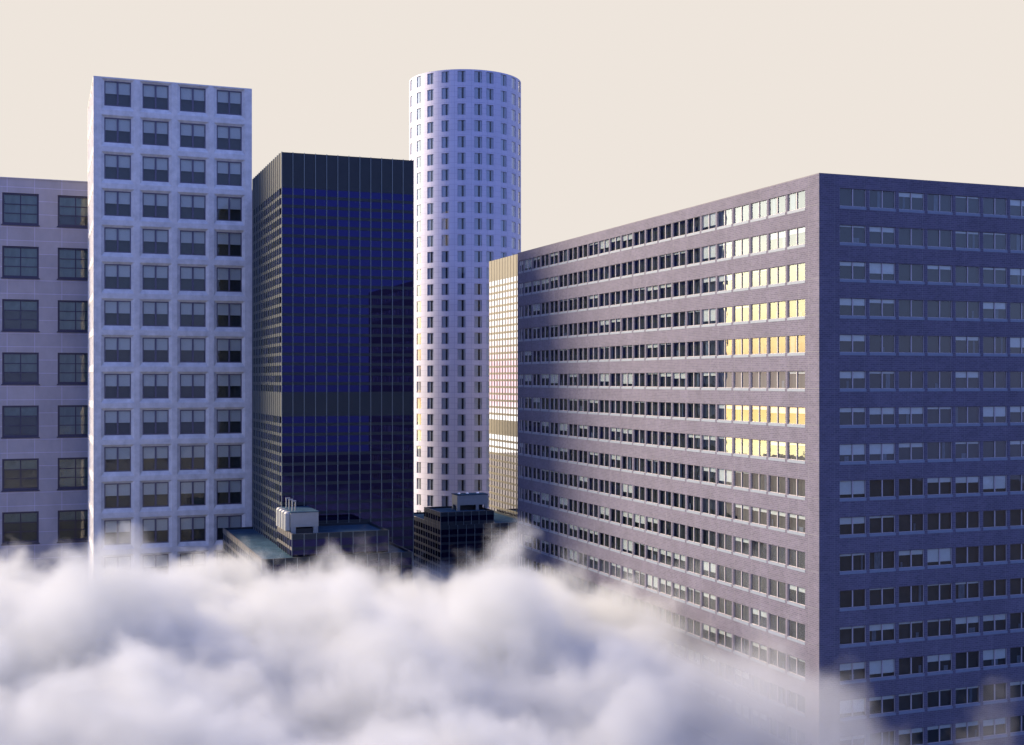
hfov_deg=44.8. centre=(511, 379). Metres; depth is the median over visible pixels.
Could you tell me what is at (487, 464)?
window
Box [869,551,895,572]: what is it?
window
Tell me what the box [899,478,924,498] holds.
window
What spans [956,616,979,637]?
window
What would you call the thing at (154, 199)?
window
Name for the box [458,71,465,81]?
window
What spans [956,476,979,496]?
window
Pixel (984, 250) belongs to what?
window
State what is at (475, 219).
window
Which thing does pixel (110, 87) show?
window
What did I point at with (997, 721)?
window
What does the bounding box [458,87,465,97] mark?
window
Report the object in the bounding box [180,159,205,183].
window
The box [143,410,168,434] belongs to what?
window
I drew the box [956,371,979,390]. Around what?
window
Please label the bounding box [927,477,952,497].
window
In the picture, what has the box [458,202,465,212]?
window
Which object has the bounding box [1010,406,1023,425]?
window
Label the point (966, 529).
window
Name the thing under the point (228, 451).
window
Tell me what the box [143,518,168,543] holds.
window
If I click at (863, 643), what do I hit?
window
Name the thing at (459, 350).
window
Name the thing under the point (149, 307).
window
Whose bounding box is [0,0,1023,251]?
sky
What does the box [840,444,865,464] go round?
window
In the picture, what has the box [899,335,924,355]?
window
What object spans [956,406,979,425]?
window
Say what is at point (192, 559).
window
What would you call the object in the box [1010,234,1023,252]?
window
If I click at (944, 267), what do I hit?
window
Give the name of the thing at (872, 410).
window
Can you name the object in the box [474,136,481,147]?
window
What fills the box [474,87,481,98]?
window
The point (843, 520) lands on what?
window
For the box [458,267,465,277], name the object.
window
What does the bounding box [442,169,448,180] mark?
window
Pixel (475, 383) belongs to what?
window
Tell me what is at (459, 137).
window
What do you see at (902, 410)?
window
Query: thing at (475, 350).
window
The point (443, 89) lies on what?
window
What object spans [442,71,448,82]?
window
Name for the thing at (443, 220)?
window
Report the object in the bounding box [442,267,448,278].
window
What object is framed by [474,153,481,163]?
window
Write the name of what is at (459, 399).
window
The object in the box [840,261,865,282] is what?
window
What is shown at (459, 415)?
window
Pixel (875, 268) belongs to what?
window
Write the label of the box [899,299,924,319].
window
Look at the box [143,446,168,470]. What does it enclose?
window
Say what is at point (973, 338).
window
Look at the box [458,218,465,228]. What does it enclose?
window
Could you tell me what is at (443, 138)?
window
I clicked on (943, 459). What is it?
window
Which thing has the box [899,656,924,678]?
window
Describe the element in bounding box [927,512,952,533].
window
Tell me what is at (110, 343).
window
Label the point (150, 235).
window
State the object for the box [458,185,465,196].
window
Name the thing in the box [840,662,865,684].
window
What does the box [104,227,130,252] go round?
window
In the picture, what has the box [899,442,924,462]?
window
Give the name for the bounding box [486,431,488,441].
window
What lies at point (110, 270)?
window
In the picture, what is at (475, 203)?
window
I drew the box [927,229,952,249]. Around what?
window
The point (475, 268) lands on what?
window
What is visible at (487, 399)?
window
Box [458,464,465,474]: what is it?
window
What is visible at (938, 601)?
window
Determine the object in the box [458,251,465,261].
window
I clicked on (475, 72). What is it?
window
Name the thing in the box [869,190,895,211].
window
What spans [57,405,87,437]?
window
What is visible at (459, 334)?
window
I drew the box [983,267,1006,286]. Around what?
window
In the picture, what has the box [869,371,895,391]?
window
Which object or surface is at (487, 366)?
window
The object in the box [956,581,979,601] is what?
window
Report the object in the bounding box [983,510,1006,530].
window
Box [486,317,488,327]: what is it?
window
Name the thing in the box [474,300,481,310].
window
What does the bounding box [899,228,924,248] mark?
window
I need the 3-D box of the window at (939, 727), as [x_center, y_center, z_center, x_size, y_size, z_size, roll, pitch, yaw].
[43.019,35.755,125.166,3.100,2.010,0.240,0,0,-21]
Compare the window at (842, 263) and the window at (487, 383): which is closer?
the window at (842, 263)
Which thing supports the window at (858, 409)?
in the office building at (770, 465)
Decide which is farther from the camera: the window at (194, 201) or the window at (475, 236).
the window at (475, 236)
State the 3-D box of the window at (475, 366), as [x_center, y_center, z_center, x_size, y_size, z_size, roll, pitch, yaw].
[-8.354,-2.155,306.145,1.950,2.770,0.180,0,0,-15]
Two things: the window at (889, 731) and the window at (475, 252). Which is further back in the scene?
the window at (475, 252)
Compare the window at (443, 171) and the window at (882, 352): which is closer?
the window at (882, 352)
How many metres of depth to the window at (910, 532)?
123.94 m
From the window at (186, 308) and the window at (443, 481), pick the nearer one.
the window at (186, 308)
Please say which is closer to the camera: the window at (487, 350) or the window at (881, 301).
the window at (881, 301)
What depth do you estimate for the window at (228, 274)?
222.03 m
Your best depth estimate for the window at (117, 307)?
215.25 m
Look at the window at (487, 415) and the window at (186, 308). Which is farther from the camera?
the window at (487, 415)
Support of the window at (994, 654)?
in the office building at (770, 465)
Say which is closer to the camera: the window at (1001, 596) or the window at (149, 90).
the window at (1001, 596)
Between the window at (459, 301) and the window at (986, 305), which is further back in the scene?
the window at (459, 301)
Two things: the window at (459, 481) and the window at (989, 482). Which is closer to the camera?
the window at (989, 482)
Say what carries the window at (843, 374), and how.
in the office building at (770, 465)
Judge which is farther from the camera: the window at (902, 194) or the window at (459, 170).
the window at (459, 170)
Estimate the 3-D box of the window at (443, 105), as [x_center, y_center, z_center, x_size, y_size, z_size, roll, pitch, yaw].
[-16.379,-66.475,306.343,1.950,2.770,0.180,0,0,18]
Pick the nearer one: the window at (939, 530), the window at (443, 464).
the window at (939, 530)
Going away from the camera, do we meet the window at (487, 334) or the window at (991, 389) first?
the window at (991, 389)
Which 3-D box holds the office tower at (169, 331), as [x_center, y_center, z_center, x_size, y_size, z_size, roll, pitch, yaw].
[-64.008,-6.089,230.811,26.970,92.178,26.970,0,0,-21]
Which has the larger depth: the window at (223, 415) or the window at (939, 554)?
the window at (223, 415)
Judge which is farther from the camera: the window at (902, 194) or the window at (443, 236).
the window at (443, 236)
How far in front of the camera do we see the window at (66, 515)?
245.34 m
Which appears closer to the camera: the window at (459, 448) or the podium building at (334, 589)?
the podium building at (334, 589)
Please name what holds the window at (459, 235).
in the round tower at (465, 140)
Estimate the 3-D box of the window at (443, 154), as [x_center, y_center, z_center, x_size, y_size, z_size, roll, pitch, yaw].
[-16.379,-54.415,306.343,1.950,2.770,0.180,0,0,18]
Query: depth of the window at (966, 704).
126.57 m
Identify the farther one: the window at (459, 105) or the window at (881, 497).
the window at (459, 105)
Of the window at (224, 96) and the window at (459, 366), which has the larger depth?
the window at (459, 366)
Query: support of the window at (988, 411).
in the office building at (770, 465)
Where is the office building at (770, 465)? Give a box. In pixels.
[518,173,1023,744]
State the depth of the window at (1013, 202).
128.72 m
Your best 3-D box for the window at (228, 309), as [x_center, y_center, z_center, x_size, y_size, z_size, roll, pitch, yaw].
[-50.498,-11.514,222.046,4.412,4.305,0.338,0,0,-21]
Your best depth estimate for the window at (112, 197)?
215.25 m
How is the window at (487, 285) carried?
in the round tower at (465, 140)
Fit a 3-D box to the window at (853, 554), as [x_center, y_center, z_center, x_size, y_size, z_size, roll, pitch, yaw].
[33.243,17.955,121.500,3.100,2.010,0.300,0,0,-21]
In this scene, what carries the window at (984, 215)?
in the office building at (770, 465)
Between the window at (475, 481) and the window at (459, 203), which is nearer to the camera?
the window at (459, 203)
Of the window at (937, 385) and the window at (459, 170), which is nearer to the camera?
the window at (937, 385)
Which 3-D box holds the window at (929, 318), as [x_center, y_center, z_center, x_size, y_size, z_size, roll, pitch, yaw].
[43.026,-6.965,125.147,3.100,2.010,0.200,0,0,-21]
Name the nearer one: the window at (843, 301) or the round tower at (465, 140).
the window at (843, 301)
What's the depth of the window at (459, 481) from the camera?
305.70 m
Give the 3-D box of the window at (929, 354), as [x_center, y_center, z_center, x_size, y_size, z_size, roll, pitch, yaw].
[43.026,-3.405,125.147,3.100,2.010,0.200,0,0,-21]
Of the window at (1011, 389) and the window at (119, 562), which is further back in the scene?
the window at (119, 562)
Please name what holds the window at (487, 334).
in the round tower at (465, 140)
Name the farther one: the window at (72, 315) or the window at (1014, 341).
the window at (72, 315)
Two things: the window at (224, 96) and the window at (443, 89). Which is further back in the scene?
the window at (443, 89)
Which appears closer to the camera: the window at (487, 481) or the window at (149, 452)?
the window at (149, 452)
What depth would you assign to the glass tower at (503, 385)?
275.18 m
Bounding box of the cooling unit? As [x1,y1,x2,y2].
[276,497,318,533]
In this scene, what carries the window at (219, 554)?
in the office tower at (169, 331)
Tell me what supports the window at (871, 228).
in the office building at (770, 465)
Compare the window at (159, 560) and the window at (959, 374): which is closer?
the window at (959, 374)
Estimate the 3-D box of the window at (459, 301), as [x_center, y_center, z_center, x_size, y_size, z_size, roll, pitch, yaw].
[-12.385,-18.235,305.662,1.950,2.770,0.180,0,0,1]
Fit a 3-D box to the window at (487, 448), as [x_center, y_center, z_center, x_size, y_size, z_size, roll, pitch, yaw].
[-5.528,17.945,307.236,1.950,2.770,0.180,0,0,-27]
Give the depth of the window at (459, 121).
305.70 m
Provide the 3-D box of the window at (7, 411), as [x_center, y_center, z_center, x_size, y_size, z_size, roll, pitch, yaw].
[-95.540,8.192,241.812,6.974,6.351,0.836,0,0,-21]
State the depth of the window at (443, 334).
306.53 m
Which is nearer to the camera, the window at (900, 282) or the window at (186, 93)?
the window at (900, 282)
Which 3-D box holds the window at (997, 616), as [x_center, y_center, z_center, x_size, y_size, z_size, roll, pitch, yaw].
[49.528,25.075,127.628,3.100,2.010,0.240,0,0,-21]
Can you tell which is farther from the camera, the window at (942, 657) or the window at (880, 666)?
the window at (942, 657)
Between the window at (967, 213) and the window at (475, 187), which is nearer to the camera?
the window at (967, 213)
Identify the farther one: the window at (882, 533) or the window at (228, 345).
the window at (228, 345)
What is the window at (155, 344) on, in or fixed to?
in the office tower at (169, 331)
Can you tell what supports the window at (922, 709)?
in the office building at (770, 465)
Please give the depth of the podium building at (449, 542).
253.25 m
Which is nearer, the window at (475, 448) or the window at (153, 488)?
the window at (153, 488)
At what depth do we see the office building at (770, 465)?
128.16 m
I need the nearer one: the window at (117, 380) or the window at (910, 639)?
the window at (910, 639)
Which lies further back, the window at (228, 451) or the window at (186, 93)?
the window at (228, 451)
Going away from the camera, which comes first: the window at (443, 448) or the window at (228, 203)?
the window at (228, 203)
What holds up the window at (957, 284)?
in the office building at (770, 465)
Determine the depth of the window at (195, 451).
219.81 m
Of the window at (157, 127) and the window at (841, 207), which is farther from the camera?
the window at (157, 127)
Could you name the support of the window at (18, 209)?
in the stone building at (43, 381)
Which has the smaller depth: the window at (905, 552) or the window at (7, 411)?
the window at (905, 552)
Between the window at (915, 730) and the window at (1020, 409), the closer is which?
the window at (915, 730)
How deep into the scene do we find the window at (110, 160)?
215.25 m
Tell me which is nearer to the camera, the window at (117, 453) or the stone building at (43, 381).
the window at (117, 453)
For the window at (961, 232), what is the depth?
126.44 m
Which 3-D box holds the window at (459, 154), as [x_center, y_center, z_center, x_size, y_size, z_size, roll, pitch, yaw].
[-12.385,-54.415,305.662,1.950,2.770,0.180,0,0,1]
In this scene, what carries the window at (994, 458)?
in the office building at (770, 465)
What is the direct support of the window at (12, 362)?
in the stone building at (43, 381)
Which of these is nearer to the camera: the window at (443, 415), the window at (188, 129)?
the window at (188, 129)
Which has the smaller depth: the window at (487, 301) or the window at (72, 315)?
the window at (72, 315)
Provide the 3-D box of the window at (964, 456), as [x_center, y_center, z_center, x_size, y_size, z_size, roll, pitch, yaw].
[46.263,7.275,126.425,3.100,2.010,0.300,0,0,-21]
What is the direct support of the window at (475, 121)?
in the round tower at (465, 140)
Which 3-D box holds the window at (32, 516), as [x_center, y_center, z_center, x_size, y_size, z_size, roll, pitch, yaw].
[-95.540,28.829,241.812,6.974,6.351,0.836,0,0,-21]
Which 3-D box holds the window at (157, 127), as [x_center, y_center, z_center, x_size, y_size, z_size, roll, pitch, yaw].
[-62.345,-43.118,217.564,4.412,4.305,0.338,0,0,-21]
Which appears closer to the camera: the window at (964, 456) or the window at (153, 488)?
the window at (964, 456)
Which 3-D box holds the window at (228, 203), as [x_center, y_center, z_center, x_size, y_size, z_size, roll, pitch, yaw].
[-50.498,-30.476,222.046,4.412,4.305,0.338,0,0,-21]
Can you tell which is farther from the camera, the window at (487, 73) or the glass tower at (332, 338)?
the window at (487, 73)
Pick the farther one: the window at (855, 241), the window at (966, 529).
the window at (966, 529)
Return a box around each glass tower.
[252,151,413,631]
[489,254,517,516]
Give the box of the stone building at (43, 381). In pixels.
[0,177,87,586]
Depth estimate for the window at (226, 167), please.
222.03 m
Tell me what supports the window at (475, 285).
in the round tower at (465, 140)
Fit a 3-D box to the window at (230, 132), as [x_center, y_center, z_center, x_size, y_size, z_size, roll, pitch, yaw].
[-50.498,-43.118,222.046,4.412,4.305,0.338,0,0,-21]
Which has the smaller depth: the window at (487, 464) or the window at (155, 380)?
the window at (155, 380)
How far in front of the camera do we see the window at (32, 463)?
241.95 m
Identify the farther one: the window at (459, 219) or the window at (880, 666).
the window at (459, 219)
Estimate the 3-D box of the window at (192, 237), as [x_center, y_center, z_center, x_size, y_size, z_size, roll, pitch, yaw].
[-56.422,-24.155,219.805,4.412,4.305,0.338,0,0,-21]
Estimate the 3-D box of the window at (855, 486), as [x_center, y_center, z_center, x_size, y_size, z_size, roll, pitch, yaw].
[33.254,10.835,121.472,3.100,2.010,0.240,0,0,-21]
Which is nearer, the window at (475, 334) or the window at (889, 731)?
the window at (889, 731)
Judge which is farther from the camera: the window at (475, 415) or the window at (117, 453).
the window at (475, 415)
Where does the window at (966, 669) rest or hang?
in the office building at (770, 465)
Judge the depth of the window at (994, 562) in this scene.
127.56 m
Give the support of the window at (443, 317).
in the round tower at (465, 140)
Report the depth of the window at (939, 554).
125.22 m
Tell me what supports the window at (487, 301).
in the round tower at (465, 140)
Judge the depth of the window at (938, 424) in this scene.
125.15 m
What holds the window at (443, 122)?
in the round tower at (465, 140)
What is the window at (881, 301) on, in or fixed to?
in the office building at (770, 465)
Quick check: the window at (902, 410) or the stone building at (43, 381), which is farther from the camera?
the stone building at (43, 381)
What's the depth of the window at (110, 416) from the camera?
215.25 m
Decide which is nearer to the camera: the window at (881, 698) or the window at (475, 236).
the window at (881, 698)
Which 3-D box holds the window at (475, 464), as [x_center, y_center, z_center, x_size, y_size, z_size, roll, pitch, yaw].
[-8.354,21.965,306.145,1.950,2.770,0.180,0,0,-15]
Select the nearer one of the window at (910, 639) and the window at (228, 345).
the window at (910, 639)
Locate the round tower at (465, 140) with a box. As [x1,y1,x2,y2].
[409,69,520,511]
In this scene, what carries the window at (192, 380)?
in the office tower at (169, 331)
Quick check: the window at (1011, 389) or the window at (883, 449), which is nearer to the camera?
the window at (883, 449)
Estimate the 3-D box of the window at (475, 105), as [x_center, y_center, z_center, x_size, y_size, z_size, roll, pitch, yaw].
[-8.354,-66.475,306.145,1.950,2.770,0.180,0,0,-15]
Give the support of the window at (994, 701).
in the office building at (770, 465)
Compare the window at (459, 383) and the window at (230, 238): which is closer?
the window at (230, 238)
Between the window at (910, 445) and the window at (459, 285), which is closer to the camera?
the window at (910, 445)
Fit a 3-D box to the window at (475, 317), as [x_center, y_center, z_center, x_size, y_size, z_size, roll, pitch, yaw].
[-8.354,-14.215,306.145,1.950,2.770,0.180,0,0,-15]
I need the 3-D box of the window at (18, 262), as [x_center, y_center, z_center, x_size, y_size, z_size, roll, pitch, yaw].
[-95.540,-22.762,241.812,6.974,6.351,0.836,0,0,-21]
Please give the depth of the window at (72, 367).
245.46 m
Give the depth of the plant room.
258.32 m
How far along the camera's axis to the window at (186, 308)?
219.81 m
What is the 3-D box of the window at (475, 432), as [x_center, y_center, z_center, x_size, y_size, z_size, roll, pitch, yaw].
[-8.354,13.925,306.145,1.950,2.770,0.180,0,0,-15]
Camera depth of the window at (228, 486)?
222.03 m
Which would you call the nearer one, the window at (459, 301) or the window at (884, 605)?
the window at (884, 605)
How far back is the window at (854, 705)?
121.51 m
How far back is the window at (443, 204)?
306.53 m
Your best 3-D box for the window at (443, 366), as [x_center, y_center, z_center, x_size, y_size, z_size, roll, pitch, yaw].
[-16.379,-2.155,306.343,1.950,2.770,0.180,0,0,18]
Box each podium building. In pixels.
[223,522,412,662]
[414,506,517,578]
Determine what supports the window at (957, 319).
in the office building at (770, 465)
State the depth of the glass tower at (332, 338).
194.12 m
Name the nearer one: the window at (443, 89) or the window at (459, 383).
the window at (459, 383)
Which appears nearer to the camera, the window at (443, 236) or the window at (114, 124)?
the window at (114, 124)
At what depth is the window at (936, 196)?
125.22 m
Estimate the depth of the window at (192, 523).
219.81 m
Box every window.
[1,192,39,226]
[1,246,39,278]
[1,299,39,331]
[1,352,39,384]
[1,405,39,438]
[1,458,39,491]
[1,511,39,544]
[57,195,87,228]
[57,248,87,280]
[57,300,87,332]
[57,353,87,384]
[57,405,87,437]
[57,457,87,489]
[57,509,87,542]
[104,81,130,106]
[104,117,130,143]
[104,154,130,179]
[104,191,130,216]
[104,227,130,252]
[104,264,130,288]
[104,300,130,325]
[104,337,130,361]
[104,374,130,398]
[104,410,130,434]
[104,447,130,471]
[104,483,130,508]
[104,519,130,544]
[104,556,130,581]
[143,84,168,109]
[143,120,168,145]
[143,156,168,181]
[143,193,168,217]
[143,229,168,253]
[143,265,168,289]
[143,301,168,325]
[143,338,168,361]
[143,374,168,398]
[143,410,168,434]
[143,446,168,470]
[143,482,168,506]
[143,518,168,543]
[143,554,168,579]
[180,87,205,112]
[180,123,205,148]
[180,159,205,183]
[180,194,205,219]
[180,230,205,255]
[180,266,205,290]
[180,302,205,326]
[180,338,205,362]
[180,374,205,397]
[180,410,205,433]
[180,445,205,469]
[180,481,205,505]
[180,517,205,541]
[180,552,205,577]
[217,90,241,115]
[217,125,241,150]
[217,161,241,185]
[217,196,241,221]
[217,232,241,256]
[217,267,241,291]
[217,303,241,326]
[217,338,241,362]
[217,374,241,397]
[217,409,241,433]
[217,445,241,468]
[217,480,241,504]
[217,515,241,539]
[217,551,222,575]
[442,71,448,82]
[442,88,448,98]
[442,104,448,115]
[442,120,448,131]
[442,137,448,147]
[442,153,448,164]
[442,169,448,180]
[442,186,448,196]
[442,202,448,212]
[442,218,448,229]
[442,235,448,245]
[442,251,448,261]
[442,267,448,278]
[442,284,448,294]
[442,300,448,310]
[442,316,448,327]
[442,333,448,343]
[442,349,448,359]
[442,365,448,376]
[442,382,448,392]
[442,398,448,408]
[442,414,448,425]
[442,431,448,441]
[442,447,448,457]
[442,463,448,474]
[442,480,448,490]
[442,496,448,505]
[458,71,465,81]
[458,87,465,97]
[458,104,465,114]
[458,120,465,130]
[458,136,465,147]
[458,153,465,163]
[458,169,465,179]
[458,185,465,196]
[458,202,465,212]
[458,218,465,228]
[458,234,465,245]
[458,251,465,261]
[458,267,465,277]
[458,284,465,294]
[458,300,465,310]
[458,316,465,327]
[458,333,465,343]
[458,349,465,359]
[458,365,465,376]
[458,382,465,392]
[458,398,465,408]
[458,414,465,425]
[458,431,465,441]
[458,447,465,457]
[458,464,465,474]
[458,480,465,490]
[474,71,481,82]
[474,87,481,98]
[474,104,481,114]
[474,120,481,131]
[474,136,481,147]
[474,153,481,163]
[474,169,481,180]
[474,186,481,196]
[474,202,481,212]
[474,218,481,229]
[474,235,481,245]
[474,251,481,261]
[474,267,481,278]
[474,284,481,294]
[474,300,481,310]
[474,316,481,327]
[474,333,481,343]
[474,349,481,359]
[474,365,481,376]
[474,382,481,392]
[474,398,481,408]
[474,414,481,425]
[474,431,481,441]
[474,447,481,457]
[474,463,481,474]
[474,480,481,490]
[486,72,492,83]
[486,284,488,294]
[486,300,488,310]
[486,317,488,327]
[486,333,488,343]
[486,349,488,359]
[486,365,488,376]
[486,382,488,392]
[486,398,488,408]
[486,414,488,425]
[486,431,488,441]
[486,447,488,457]
[486,463,488,473]
[486,479,488,490]
[840,188,865,209]
[840,225,865,245]
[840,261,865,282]
[840,298,865,318]
[840,334,865,354]
[840,371,865,391]
[840,407,865,427]
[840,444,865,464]
[840,480,865,501]
[840,516,865,537]
[840,553,865,574]
[840,589,865,611]
[840,625,865,647]
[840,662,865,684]
[840,698,865,720]
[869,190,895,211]
[869,226,895,247]
[869,262,895,283]
[869,299,895,319]
[869,335,895,355]
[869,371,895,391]
[869,407,895,427]
[869,443,895,463]
[869,479,895,499]
[869,515,895,536]
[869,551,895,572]
[869,587,895,608]
[869,623,895,644]
[869,659,895,681]
[869,695,895,717]
[869,731,894,744]
[899,192,924,212]
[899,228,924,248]
[899,264,924,284]
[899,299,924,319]
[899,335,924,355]
[899,371,924,390]
[899,407,924,426]
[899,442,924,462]
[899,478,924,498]
[899,514,924,534]
[899,549,924,570]
[899,585,924,606]
[899,621,924,642]
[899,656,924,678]
[899,692,924,714]
[899,727,923,744]
[927,194,952,214]
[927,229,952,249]
[927,265,952,284]
[927,300,952,320]
[927,336,952,355]
[927,371,952,390]
[927,407,952,426]
[927,442,952,461]
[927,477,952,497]
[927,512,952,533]
[927,548,952,568]
[927,583,952,604]
[927,618,952,639]
[927,653,952,675]
[927,689,952,710]
[927,724,952,744]
[956,196,979,216]
[956,231,979,250]
[956,266,979,285]
[956,301,979,320]
[956,336,979,355]
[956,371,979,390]
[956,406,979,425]
[956,441,979,461]
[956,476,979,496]
[956,511,979,531]
[956,546,979,566]
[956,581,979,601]
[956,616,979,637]
[956,651,979,672]
[956,686,979,707]
[956,721,979,742]
[983,197,1006,217]
[983,232,1006,252]
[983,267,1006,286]
[983,302,1006,321]
[983,337,1006,355]
[983,371,1006,390]
[983,406,1006,425]
[983,441,1006,460]
[983,475,1006,495]
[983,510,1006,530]
[983,544,1006,564]
[983,579,1006,599]
[983,614,1006,634]
[983,648,1006,669]
[983,683,1006,704]
[983,717,1006,739]
[1010,199,1023,218]
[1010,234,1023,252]
[1010,337,1023,356]
[1010,372,1023,390]
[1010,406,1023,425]
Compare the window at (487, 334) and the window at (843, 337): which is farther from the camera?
the window at (487, 334)
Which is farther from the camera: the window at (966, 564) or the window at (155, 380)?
the window at (155, 380)
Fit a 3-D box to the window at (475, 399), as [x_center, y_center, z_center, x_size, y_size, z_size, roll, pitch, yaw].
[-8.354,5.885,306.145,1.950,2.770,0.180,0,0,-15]
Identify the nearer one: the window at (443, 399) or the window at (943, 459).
the window at (943, 459)
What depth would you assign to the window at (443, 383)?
306.53 m
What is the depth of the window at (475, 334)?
306.11 m
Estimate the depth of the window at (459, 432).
305.70 m
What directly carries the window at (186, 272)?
in the office tower at (169, 331)
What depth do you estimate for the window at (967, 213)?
126.44 m
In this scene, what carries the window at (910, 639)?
in the office building at (770, 465)
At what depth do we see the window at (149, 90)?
217.52 m
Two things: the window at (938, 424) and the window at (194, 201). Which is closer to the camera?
the window at (938, 424)
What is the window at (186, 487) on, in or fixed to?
in the office tower at (169, 331)
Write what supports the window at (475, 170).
in the round tower at (465, 140)
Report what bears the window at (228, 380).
in the office tower at (169, 331)
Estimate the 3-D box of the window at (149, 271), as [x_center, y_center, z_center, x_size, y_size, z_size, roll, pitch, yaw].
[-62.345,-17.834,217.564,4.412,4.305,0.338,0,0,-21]
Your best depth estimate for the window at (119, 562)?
215.25 m
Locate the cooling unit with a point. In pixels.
(292, 519)
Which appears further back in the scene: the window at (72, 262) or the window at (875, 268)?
the window at (72, 262)
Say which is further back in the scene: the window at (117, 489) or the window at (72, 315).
the window at (72, 315)
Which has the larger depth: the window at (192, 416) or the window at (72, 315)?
the window at (72, 315)
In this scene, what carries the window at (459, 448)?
in the round tower at (465, 140)
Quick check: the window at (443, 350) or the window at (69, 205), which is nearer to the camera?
the window at (69, 205)
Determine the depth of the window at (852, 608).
121.42 m
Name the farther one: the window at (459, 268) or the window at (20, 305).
the window at (459, 268)
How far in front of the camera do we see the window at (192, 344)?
219.81 m
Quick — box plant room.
[451,492,487,510]
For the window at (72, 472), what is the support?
in the stone building at (43, 381)
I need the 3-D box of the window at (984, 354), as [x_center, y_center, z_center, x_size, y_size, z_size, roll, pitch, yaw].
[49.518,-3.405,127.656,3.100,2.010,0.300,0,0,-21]
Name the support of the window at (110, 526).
in the office tower at (169, 331)
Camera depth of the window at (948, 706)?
125.12 m
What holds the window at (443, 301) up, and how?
in the round tower at (465, 140)
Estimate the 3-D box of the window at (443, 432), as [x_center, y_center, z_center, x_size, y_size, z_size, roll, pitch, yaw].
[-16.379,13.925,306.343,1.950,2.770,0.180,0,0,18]
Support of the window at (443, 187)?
in the round tower at (465, 140)
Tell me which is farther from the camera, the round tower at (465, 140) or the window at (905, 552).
the round tower at (465, 140)
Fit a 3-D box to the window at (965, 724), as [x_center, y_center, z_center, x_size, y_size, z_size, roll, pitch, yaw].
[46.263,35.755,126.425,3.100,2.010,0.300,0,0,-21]
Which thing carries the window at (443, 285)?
in the round tower at (465, 140)
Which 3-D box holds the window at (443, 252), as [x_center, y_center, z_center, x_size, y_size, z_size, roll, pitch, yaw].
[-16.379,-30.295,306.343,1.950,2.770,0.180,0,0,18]
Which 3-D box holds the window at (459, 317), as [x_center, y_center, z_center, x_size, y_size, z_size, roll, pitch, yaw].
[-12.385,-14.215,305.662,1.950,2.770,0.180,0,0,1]
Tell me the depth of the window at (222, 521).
222.03 m
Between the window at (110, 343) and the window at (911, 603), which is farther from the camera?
the window at (110, 343)
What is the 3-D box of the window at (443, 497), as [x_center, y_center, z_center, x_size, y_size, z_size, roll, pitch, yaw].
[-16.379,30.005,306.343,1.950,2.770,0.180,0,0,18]
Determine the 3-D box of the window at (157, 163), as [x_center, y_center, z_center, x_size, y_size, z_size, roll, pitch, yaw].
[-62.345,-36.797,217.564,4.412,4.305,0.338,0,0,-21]
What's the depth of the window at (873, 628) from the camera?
122.67 m
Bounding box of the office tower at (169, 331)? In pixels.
[88,76,251,612]
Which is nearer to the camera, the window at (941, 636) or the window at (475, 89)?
the window at (941, 636)
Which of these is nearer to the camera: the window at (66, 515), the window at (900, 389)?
the window at (900, 389)
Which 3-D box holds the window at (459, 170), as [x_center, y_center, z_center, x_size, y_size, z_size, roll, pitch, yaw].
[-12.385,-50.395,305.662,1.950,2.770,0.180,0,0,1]
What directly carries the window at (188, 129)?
in the office tower at (169, 331)

